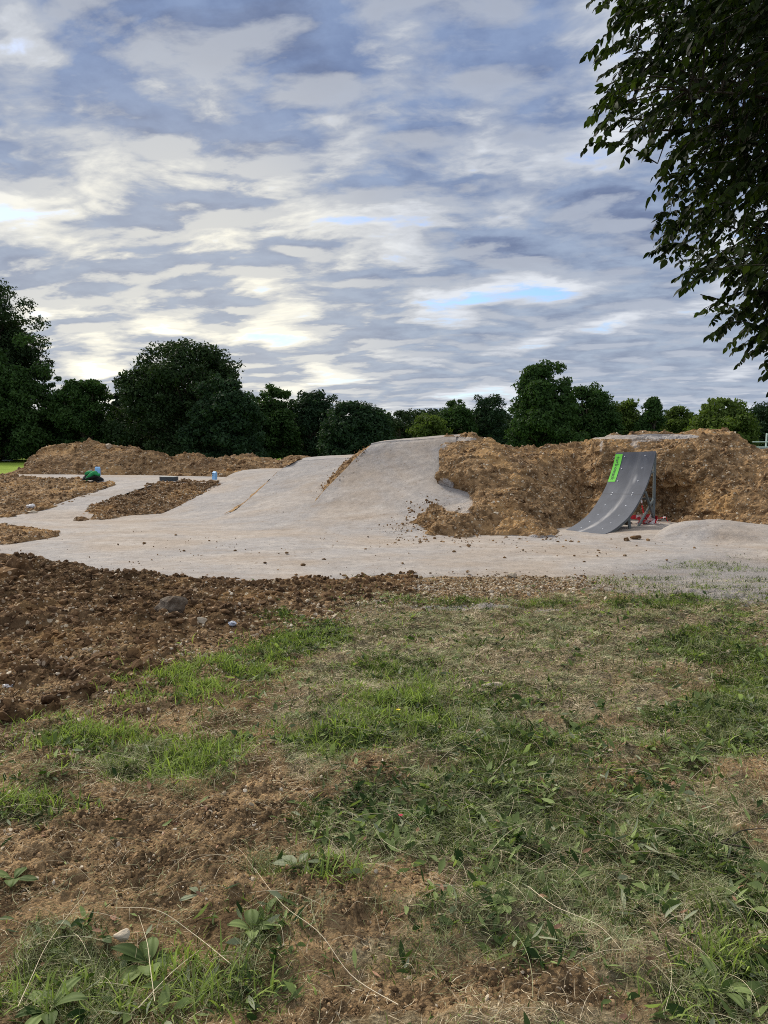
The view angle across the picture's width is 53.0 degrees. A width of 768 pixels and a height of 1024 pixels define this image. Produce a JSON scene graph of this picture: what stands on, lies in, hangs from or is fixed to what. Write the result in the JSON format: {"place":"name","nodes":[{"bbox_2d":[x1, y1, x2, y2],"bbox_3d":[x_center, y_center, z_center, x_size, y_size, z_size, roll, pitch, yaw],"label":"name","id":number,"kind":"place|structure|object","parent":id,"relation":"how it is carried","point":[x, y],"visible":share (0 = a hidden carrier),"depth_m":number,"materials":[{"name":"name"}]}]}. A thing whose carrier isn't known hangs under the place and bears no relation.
{"place":"outdoors","nodes":[
{"label":"outdoors","id":0,"kind":"place"},
{"bbox_2d":[212,471,216,479],"bbox_3d":[-4.398,-0.949,19.990,0.100,0.215,0.088,7,8,28],"label":"carton","id":1,"kind":"object","parent":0,"point":[214,475],"visible":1,"depth_m":19.96,"materials":[{"name":"blue cardboard"}]},
{"bbox_2d":[0,458,767,1023],"bbox_3d":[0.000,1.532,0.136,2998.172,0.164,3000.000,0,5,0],"label":"ground","id":2,"kind":"structure","parent":0,"point":[262,820],"depth_m":2.93,"materials":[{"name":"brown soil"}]},
{"bbox_2d":[0,866,37,886],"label":"broadleaf plant","id":3,"kind":"object","parent":2,"relation":"on","point":[13,881],"visible":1,"depth_m":2.73,"materials":[{"name":"green plant"}]},
{"bbox_2d":[0,278,55,442],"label":"broadleaf tree","id":4,"kind":"object","parent":2,"relation":"on","point":[26,355],"visible":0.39,"depth_m":70.23,"materials":[{"name":"green plant"}]},
{"bbox_2d":[0,332,57,459],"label":"broadleaf tree","id":5,"kind":"object","parent":2,"relation":"on","point":[19,429],"visible":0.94,"depth_m":63.84,"materials":[{"name":"green plant"}]},
{"bbox_2d":[0,522,60,544],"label":"dirt bank","id":6,"kind":"structure","parent":2,"relation":"on","point":[11,534],"depth_m":12.60,"materials":[{"name":"soil"}]},
{"bbox_2d":[15,975,87,1023],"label":"broadleaf plant","id":7,"kind":"object","parent":2,"relation":"on","point":[50,1016],"visible":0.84,"depth_m":2.09,"materials":[{"name":"green plant"}]},
{"bbox_2d":[17,893,85,1006],"bbox_3d":[-1.005,1.305,2.338,0.024,0.007,0.536,0,5,-2],"label":"grass stalk","id":8,"kind":"object","parent":2,"relation":"on","point":[41,955],"depth_m":2.27,"materials":[{"name":"plant"}]},
{"bbox_2d":[35,375,74,448],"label":"broadleaf tree","id":9,"kind":"object","parent":2,"relation":"on","point":[55,431],"visible":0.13,"depth_m":67.96,"materials":[{"name":"green plant"}]},
{"bbox_2d":[0,473,114,517],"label":"dirt bank","id":10,"kind":"structure","parent":2,"relation":"on","point":[18,494],"depth_m":18.81,"materials":[{"name":"soil"}]},
{"bbox_2d":[26,504,34,507],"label":"litter","id":11,"kind":"object","parent":10,"relation":"on","point":[30,505],"visible":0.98,"depth_m":16.62,"materials":[{"name":"white paper"}]},
{"bbox_2d":[0,481,156,518],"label":"path","id":12,"kind":"structure","parent":2,"relation":"on","point":[79,505],"depth_m":17.27,"materials":[{"name":"grey concrete"}]},
{"bbox_2d":[46,378,118,445],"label":"broadleaf tree","id":13,"kind":"object","parent":2,"relation":"on","point":[80,415],"visible":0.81,"depth_m":64.47,"materials":[{"name":"green plant"}]},
{"bbox_2d":[113,928,129,941],"bbox_3d":[-0.815,1.318,2.393,0.056,0.047,0.026,0,5,0],"label":"stone","id":14,"kind":"object","parent":2,"relation":"on","point":[123,935],"visible":1,"depth_m":2.38,"materials":[{"name":"white stone"}]},
{"bbox_2d":[19,474,225,483],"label":"platform path","id":15,"kind":"structure","parent":2,"relation":"on","point":[136,478],"depth_m":21.58,"materials":[{"name":"grey concrete"}]},
{"bbox_2d":[82,470,103,480],"bbox_3d":[-7.739,-0.977,20.452,0.563,0.293,0.500,0,5,0],"label":"jacket","id":16,"kind":"object","parent":15,"relation":"on","point":[91,475],"visible":1,"depth_m":20.29,"materials":[{"name":"green fabric"}]},
{"bbox_2d":[95,467,100,475],"bbox_3d":[-7.839,-1.114,21.084,0.130,0.250,0.109,-1,5,-11],"label":"carton","id":17,"kind":"object","parent":15,"relation":"on","point":[98,469],"visible":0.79,"depth_m":21.04,"materials":[{"name":"blue plastic"}]},
{"bbox_2d":[159,476,177,480],"bbox_3d":[-5.476,-0.852,19.602,0.405,0.107,0.245,1,5,8],"label":"concrete block","id":18,"kind":"object","parent":15,"relation":"on","point":[168,478],"depth_m":19.50,"materials":[{"name":"grey concrete"}]},
{"bbox_2d":[105,393,142,448],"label":"broadleaf tree","id":19,"kind":"object","parent":2,"relation":"on","point":[116,402],"visible":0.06,"depth_m":71.09,"materials":[{"name":"green plant"}]},
{"bbox_2d":[111,935,178,987],"bbox_3d":[-0.717,1.343,2.332,0.198,0.052,0.190,-3,6,-26],"label":"broadleaf plant","id":20,"kind":"object","parent":2,"relation":"on","point":[128,951],"visible":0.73,"depth_m":2.32,"materials":[{"name":"green plant"}]},
{"bbox_2d":[73,478,220,520],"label":"dirt bank","id":21,"kind":"structure","parent":2,"relation":"on","point":[159,497],"depth_m":17.39,"materials":[{"name":"soil"}]},
{"bbox_2d":[139,917,154,1000],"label":"grass stalk","id":22,"kind":"object","parent":2,"relation":"on","point":[149,963],"depth_m":2.21,"materials":[{"name":"plant"}]},
{"bbox_2d":[136,393,172,450],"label":"broadleaf tree","id":23,"kind":"object","parent":2,"relation":"on","point":[140,420],"visible":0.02,"depth_m":71.19,"materials":[{"name":"green plant"}]},
{"bbox_2d":[5,438,310,476],"bbox_3d":[-9.177,-1.538,25.920,14.785,1.937,6.291,0,5,0],"label":"spoil heap","id":24,"kind":"object","parent":2,"relation":"on","point":[78,458],"visible":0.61,"depth_m":23.86,"materials":[{"name":"soil"}]},
{"bbox_2d":[138,946,203,1007],"bbox_3d":[-0.596,1.316,2.204,0.022,0.044,0.296,2,5,22],"label":"grass stalk","id":25,"kind":"object","parent":2,"relation":"on","point":[165,978],"depth_m":2.13,"materials":[{"name":"plant"}]},
{"bbox_2d":[121,907,229,962],"bbox_3d":[-0.649,1.293,2.399,0.513,0.039,0.050,3,6,32],"label":"grass stalk","id":26,"kind":"object","parent":2,"relation":"on","point":[179,923],"depth_m":2.42,"materials":[{"name":"plant"}]},
{"bbox_2d":[95,337,258,457],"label":"broadleaf tree","id":27,"kind":"object","parent":2,"relation":"on","point":[142,386],"visible":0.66,"depth_m":63.27,"materials":[{"name":"green plant"}]},
{"bbox_2d":[179,886,205,900],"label":"broadleaf plant","id":28,"kind":"object","parent":2,"relation":"on","point":[193,889],"visible":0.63,"depth_m":2.67,"materials":[{"name":"green plant"}]},
{"bbox_2d":[0,551,417,735],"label":"dirt heap","id":29,"kind":"object","parent":2,"relation":"on","point":[55,603],"visible":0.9,"depth_m":6.66,"materials":[{"name":"soil"}]},
{"bbox_2d":[0,566,23,577],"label":"earth clod","id":30,"kind":"object","parent":29,"relation":"on","point":[6,572],"visible":0.48,"depth_m":7.73,"materials":[{"name":"brown soil"}]},
{"bbox_2d":[5,555,33,569],"bbox_3d":[-3.943,0.585,8.304,0.352,0.268,0.247,0,5,0],"label":"earth clod","id":31,"kind":"object","parent":29,"relation":"on","point":[17,562],"visible":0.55,"depth_m":8.23,"materials":[{"name":"brown soil"}]},
{"bbox_2d":[91,651,112,659],"bbox_3d":[-2.006,1.032,5.442,0.155,0.086,0.108,1,5,11],"label":"earth clod","id":32,"kind":"object","parent":29,"relation":"on","point":[102,655],"visible":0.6,"depth_m":5.43,"materials":[{"name":"brown soil"}]},
{"bbox_2d":[154,596,187,612],"bbox_3d":[-1.905,0.857,6.906,0.309,0.222,0.160,-3,6,-32],"label":"boulder","id":33,"kind":"object","parent":29,"relation":"on","point":[170,604],"visible":0.79,"depth_m":6.85,"materials":[{"name":"grey stone"}]},
{"bbox_2d":[197,617,206,623],"bbox_3d":[-1.570,0.939,6.570,0.128,0.094,0.054,0,5,0],"label":"stone","id":34,"kind":"object","parent":29,"relation":"on","point":[202,620],"visible":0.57,"depth_m":6.56,"materials":[{"name":"grey stone"}]},
{"bbox_2d":[228,621,236,625],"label":"litter","id":35,"kind":"object","parent":29,"relation":"on","point":[232,623],"visible":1,"depth_m":6.53,"materials":[{"name":"white plastic"}]},
{"bbox_2d":[157,468,281,522],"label":"jump ramp","id":36,"kind":"structure","parent":2,"relation":"on","point":[236,489],"depth_m":17.60,"materials":[{"name":"grey concrete"}]},
{"bbox_2d":[174,373,270,457],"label":"broadleaf tree","id":37,"kind":"object","parent":2,"relation":"on","point":[224,414],"visible":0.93,"depth_m":58.34,"materials":[{"name":"green plant"}]},
{"bbox_2d":[227,909,273,939],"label":"broadleaf plant","id":38,"kind":"object","parent":2,"relation":"on","point":[252,914],"visible":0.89,"depth_m":2.42,"materials":[{"name":"green plant"}]},
{"bbox_2d":[196,455,352,529],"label":"jump ramp","id":39,"kind":"structure","parent":2,"relation":"on","point":[282,498],"depth_m":16.49,"materials":[{"name":"grey concrete"}]},
{"bbox_2d":[251,383,305,459],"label":"broadleaf tree","id":40,"kind":"object","parent":2,"relation":"on","point":[279,429],"visible":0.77,"depth_m":70.02,"materials":[{"name":"green plant"}]},
{"bbox_2d":[272,853,314,876],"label":"broadleaf plant","id":41,"kind":"object","parent":2,"relation":"on","point":[282,861],"visible":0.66,"depth_m":2.78,"materials":[{"name":"green plant"}]},
{"bbox_2d":[290,389,337,456],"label":"broadleaf tree","id":42,"kind":"object","parent":2,"relation":"on","point":[309,408],"visible":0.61,"depth_m":72.53,"materials":[{"name":"green plant"}]},
{"bbox_2d":[255,869,397,1004],"bbox_3d":[-0.237,1.273,2.386,0.065,0.059,0.840,-4,6,-36],"label":"grass stalk","id":43,"kind":"object","parent":2,"relation":"on","point":[335,954],"depth_m":2.22,"materials":[{"name":"plant"}]},
{"bbox_2d":[315,400,396,455],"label":"broadleaf tree","id":44,"kind":"object","parent":2,"relation":"on","point":[365,424],"visible":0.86,"depth_m":64.19,"materials":[{"name":"green plant"}]},
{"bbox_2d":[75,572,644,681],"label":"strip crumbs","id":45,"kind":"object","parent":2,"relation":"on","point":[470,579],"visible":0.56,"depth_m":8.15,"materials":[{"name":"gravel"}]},
{"bbox_2d":[68,574,652,679],"bbox_3d":[-0.260,0.895,7.506,6.893,0.129,3.152,-5,7,-43],"label":"gravel strip","id":46,"kind":"object","parent":2,"relation":"on","point":[488,585],"visible":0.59,"depth_m":8.22,"materials":[{"name":"gravel"}]},
{"bbox_2d":[0,610,757,1019],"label":"dead leaves","id":47,"kind":"object","parent":2,"relation":"on","point":[622,1016],"visible":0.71,"depth_m":3.15,"materials":[{"name":"brown plant"}]},
{"bbox_2d":[281,434,479,536],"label":"jump ramp","id":48,"kind":"structure","parent":2,"relation":"on","point":[372,486],"depth_m":15.30,"materials":[{"name":"grey concrete"}]},
{"bbox_2d":[0,594,765,1023],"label":"soil crumbs","id":49,"kind":"object","parent":2,"relation":"on","point":[210,804],"visible":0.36,"depth_m":3.13,"materials":[{"name":"brown soil"}]},
{"bbox_2d":[0,579,767,1023],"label":"weed leaves","id":50,"kind":"object","parent":2,"relation":"on","point":[514,849],"visible":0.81,"depth_m":3.16,"materials":[{"name":"green plant"}]},
{"bbox_2d":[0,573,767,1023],"bbox_3d":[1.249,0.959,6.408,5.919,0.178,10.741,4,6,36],"label":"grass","id":51,"kind":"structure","parent":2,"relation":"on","point":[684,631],"depth_m":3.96,"materials":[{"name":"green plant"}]},
{"bbox_2d":[0,579,767,1023],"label":"mown grass","id":52,"kind":"structure","parent":2,"relation":"on","point":[572,683],"depth_m":3.44,"materials":[{"name":"green plant"}]},
{"bbox_2d":[0,576,767,1023],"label":"dry thatch","id":53,"kind":"object","parent":2,"relation":"on","point":[432,648],"visible":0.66,"depth_m":3.70,"materials":[{"name":"plant"}]},
{"bbox_2d":[0,624,767,1023],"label":"grass bunches","id":54,"kind":"object","parent":2,"relation":"on","point":[520,882],"depth_m":2.76,"materials":[{"name":"green plant"}]},
{"bbox_2d":[0,619,767,1023],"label":"dry stalks","id":55,"kind":"object","parent":2,"relation":"on","point":[440,805],"visible":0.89,"depth_m":3.17,"materials":[{"name":"plant"}]},
{"bbox_2d":[0,585,767,1022],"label":"pebbles","id":56,"kind":"object","parent":2,"relation":"on","point":[118,843],"visible":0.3,"depth_m":4.46,"materials":[{"name":"stone"}]},
{"bbox_2d":[0,630,767,1023],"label":"green stalks","id":57,"kind":"object","parent":2,"relation":"on","point":[416,822],"visible":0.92,"depth_m":3.10,"materials":[{"name":"green plant"}]},
{"bbox_2d":[0,610,767,1023],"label":"wilted leaves","id":58,"kind":"object","parent":2,"relation":"on","point":[280,896],"visible":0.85,"depth_m":3.11,"materials":[{"name":"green plant"}]},
{"bbox_2d":[383,412,397,440],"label":"broadleaf tree","id":59,"kind":"object","parent":2,"relation":"on","point":[393,423],"visible":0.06,"depth_m":78.89,"materials":[{"name":"green plant"}]},
{"bbox_2d":[393,409,414,438],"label":"broadleaf tree","id":60,"kind":"object","parent":2,"relation":"on","point":[400,427],"visible":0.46,"depth_m":87.20,"materials":[{"name":"green plant"}]},
{"bbox_2d":[391,715,422,728],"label":"broadleaf plant","id":61,"kind":"object","parent":2,"relation":"on","point":[395,722],"visible":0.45,"depth_m":4.27,"materials":[{"name":"green plant"}]},
{"bbox_2d":[405,412,452,437],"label":"broadleaf tree","id":62,"kind":"object","parent":2,"relation":"on","point":[426,425],"visible":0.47,"depth_m":78.32,"materials":[{"name":"green plant"}]},
{"bbox_2d":[394,407,474,438],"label":"tree","id":63,"kind":"object","parent":2,"relation":"on","point":[415,413],"visible":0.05,"depth_m":90.74,"materials":[{"name":"green plant"}]},
{"bbox_2d":[439,398,479,435],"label":"broadleaf tree","id":64,"kind":"object","parent":2,"relation":"on","point":[456,416],"visible":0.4,"depth_m":81.82,"materials":[{"name":"green plant"}]},
{"bbox_2d":[467,394,512,444],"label":"broadleaf tree","id":65,"kind":"object","parent":2,"relation":"on","point":[490,422],"visible":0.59,"depth_m":84.12,"materials":[{"name":"green plant"}]},
{"bbox_2d":[482,682,504,687],"bbox_3d":[0.699,1.102,4.915,0.150,0.034,0.064,0,5,0],"label":"stone","id":66,"kind":"object","parent":2,"relation":"on","point":[497,683],"visible":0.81,"depth_m":4.90,"materials":[{"name":"white stone"}]},
{"bbox_2d":[490,894,516,914],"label":"broadleaf plant","id":67,"kind":"object","parent":2,"relation":"on","point":[506,908],"visible":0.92,"depth_m":2.54,"materials":[{"name":"green plant"}]},
{"bbox_2d":[501,413,519,441],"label":"tree","id":68,"kind":"object","parent":2,"relation":"on","point":[509,421],"visible":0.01,"depth_m":95.16,"materials":[{"name":"green plant"}]},
{"bbox_2d":[506,572,516,577],"bbox_3d":[1.473,0.730,8.925,0.126,0.065,0.102,-4,6,-37],"label":"stone","id":69,"kind":"object","parent":2,"relation":"on","point":[511,574],"visible":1,"depth_m":8.89,"materials":[{"name":"beige stone"}]},
{"bbox_2d":[504,359,590,447],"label":"broadleaf tree","id":70,"kind":"object","parent":2,"relation":"on","point":[541,409],"visible":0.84,"depth_m":64.05,"materials":[{"name":"green plant"}]},
{"bbox_2d":[371,427,767,547],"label":"spoil heap","id":71,"kind":"object","parent":2,"relation":"on","point":[545,490],"visible":0.87,"depth_m":15.24,"materials":[{"name":"soil"}]},
{"bbox_2d":[549,865,596,885],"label":"broadleaf plant","id":72,"kind":"object","parent":2,"relation":"on","point":[584,873],"visible":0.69,"depth_m":2.78,"materials":[{"name":"green plant"}]},
{"bbox_2d":[528,886,620,948],"bbox_3d":[0.599,1.284,2.461,0.021,0.022,0.401,-4,6,-34],"label":"grass stalk","id":73,"kind":"object","parent":2,"relation":"on","point":[574,914],"depth_m":2.44,"materials":[{"name":"plant"}]},
{"bbox_2d":[569,722,594,732],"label":"broadleaf plant","id":74,"kind":"object","parent":2,"relation":"on","point":[574,725],"visible":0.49,"depth_m":4.24,"materials":[{"name":"green plant"}]},
{"bbox_2d":[565,381,625,441],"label":"broadleaf tree","id":75,"kind":"object","parent":2,"relation":"on","point":[601,416],"visible":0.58,"depth_m":68.37,"materials":[{"name":"green plant"}]},
{"bbox_2d":[610,398,640,434],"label":"broadleaf tree","id":76,"kind":"object","parent":2,"relation":"on","point":[627,409],"visible":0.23,"depth_m":76.50,"materials":[{"name":"green plant"}]},
{"bbox_2d":[630,396,666,431],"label":"broadleaf tree","id":77,"kind":"object","parent":2,"relation":"on","point":[652,415],"visible":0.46,"depth_m":75.09,"materials":[{"name":"green plant"}]},
{"bbox_2d":[571,550,767,607],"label":"sparse grass","id":78,"kind":"structure","parent":2,"relation":"on","point":[703,572],"depth_m":8.89,"materials":[{"name":"green plant"}]},
{"bbox_2d":[579,0,767,397],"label":"hornbeam tree","id":79,"kind":"object","parent":2,"relation":"on","point":[739,23],"visible":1,"depth_m":4.60,"materials":[{"name":"green plant"}]},
{"bbox_2d":[658,405,695,433],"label":"broadleaf tree","id":80,"kind":"object","parent":2,"relation":"on","point":[678,417],"visible":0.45,"depth_m":80.79,"materials":[{"name":"green plant"}]},
{"bbox_2d":[674,741,711,764],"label":"broadleaf plant","id":81,"kind":"object","parent":2,"relation":"on","point":[698,747],"visible":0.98,"depth_m":3.81,"materials":[{"name":"green plant"}]},
{"bbox_2d":[683,397,764,447],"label":"broadleaf tree","id":82,"kind":"object","parent":2,"relation":"on","point":[733,416],"visible":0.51,"depth_m":61.96,"materials":[{"name":"green plant"}]},
{"bbox_2d":[692,952,755,1009],"bbox_3d":[0.956,1.335,2.171,0.163,0.046,0.200,2,5,22],"label":"broadleaf plant","id":83,"kind":"object","parent":2,"relation":"on","point":[737,998],"visible":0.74,"depth_m":2.17,"materials":[{"name":"green plant"}]},
{"bbox_2d":[694,825,764,848],"bbox_3d":[1.370,1.264,2.986,0.278,0.020,0.169,0,5,0],"label":"twig","id":84,"kind":"object","parent":2,"relation":"on","point":[727,839],"visible":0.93,"depth_m":2.98,"materials":[{"name":"brown wood"}]},
{"bbox_2d":[748,401,767,447],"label":"broadleaf tree","id":85,"kind":"object","parent":2,"relation":"on","point":[760,410],"visible":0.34,"depth_m":72.67,"materials":[{"name":"green plant"}]},
{"bbox_2d":[753,433,767,448],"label":"fence","id":86,"kind":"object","parent":2,"relation":"on","point":[766,441],"depth_m":41.33,"materials":[{"name":"white metal"}]},
{"bbox_2d":[0,514,767,580],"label":"track","id":87,"kind":"structure","parent":0,"point":[103,538],"depth_m":10.98,"materials":[{"name":"grey concrete"}]},
{"bbox_2d":[20,531,744,575],"bbox_3d":[-0.930,0.535,11.187,12.766,0.032,4.605,0,5,0],"label":"grit","id":88,"kind":"object","parent":87,"relation":"on","point":[353,550],"visible":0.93,"depth_m":11.07,"materials":[{"name":"gravel"}]},
{"bbox_2d":[566,451,656,533],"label":"kicker ramp","id":89,"kind":"structure","parent":87,"relation":"on","point":[616,505],"depth_m":14.38,"materials":[{"name":"metal"}]},
{"bbox_2d":[630,535,641,539],"bbox_3d":[4.032,0.408,12.313,0.199,0.081,0.087,0,5,0],"label":"stone","id":90,"kind":"object","parent":87,"relation":"on","point":[639,537],"visible":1,"depth_m":12.28,"materials":[{"name":"brown stone"}]},
{"bbox_2d":[630,514,667,523],"bbox_3d":[4.977,0.168,14.672,1.002,0.299,0.467,0,5,0],"label":"barrier tape","id":91,"kind":"object","parent":87,"relation":"on","point":[648,518],"visible":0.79,"depth_m":14.57,"materials":[{"name":"red plastic"}]},
{"bbox_2d":[652,519,767,558],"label":"sand pile","id":92,"kind":"object","parent":87,"relation":"on","point":[712,532],"visible":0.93,"depth_m":12.15,"materials":[{"name":"grey sand"}]},
{"bbox_2d":[0,0,767,418],"label":"sky","id":93,"kind":"structure","parent":0,"point":[392,205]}
]}

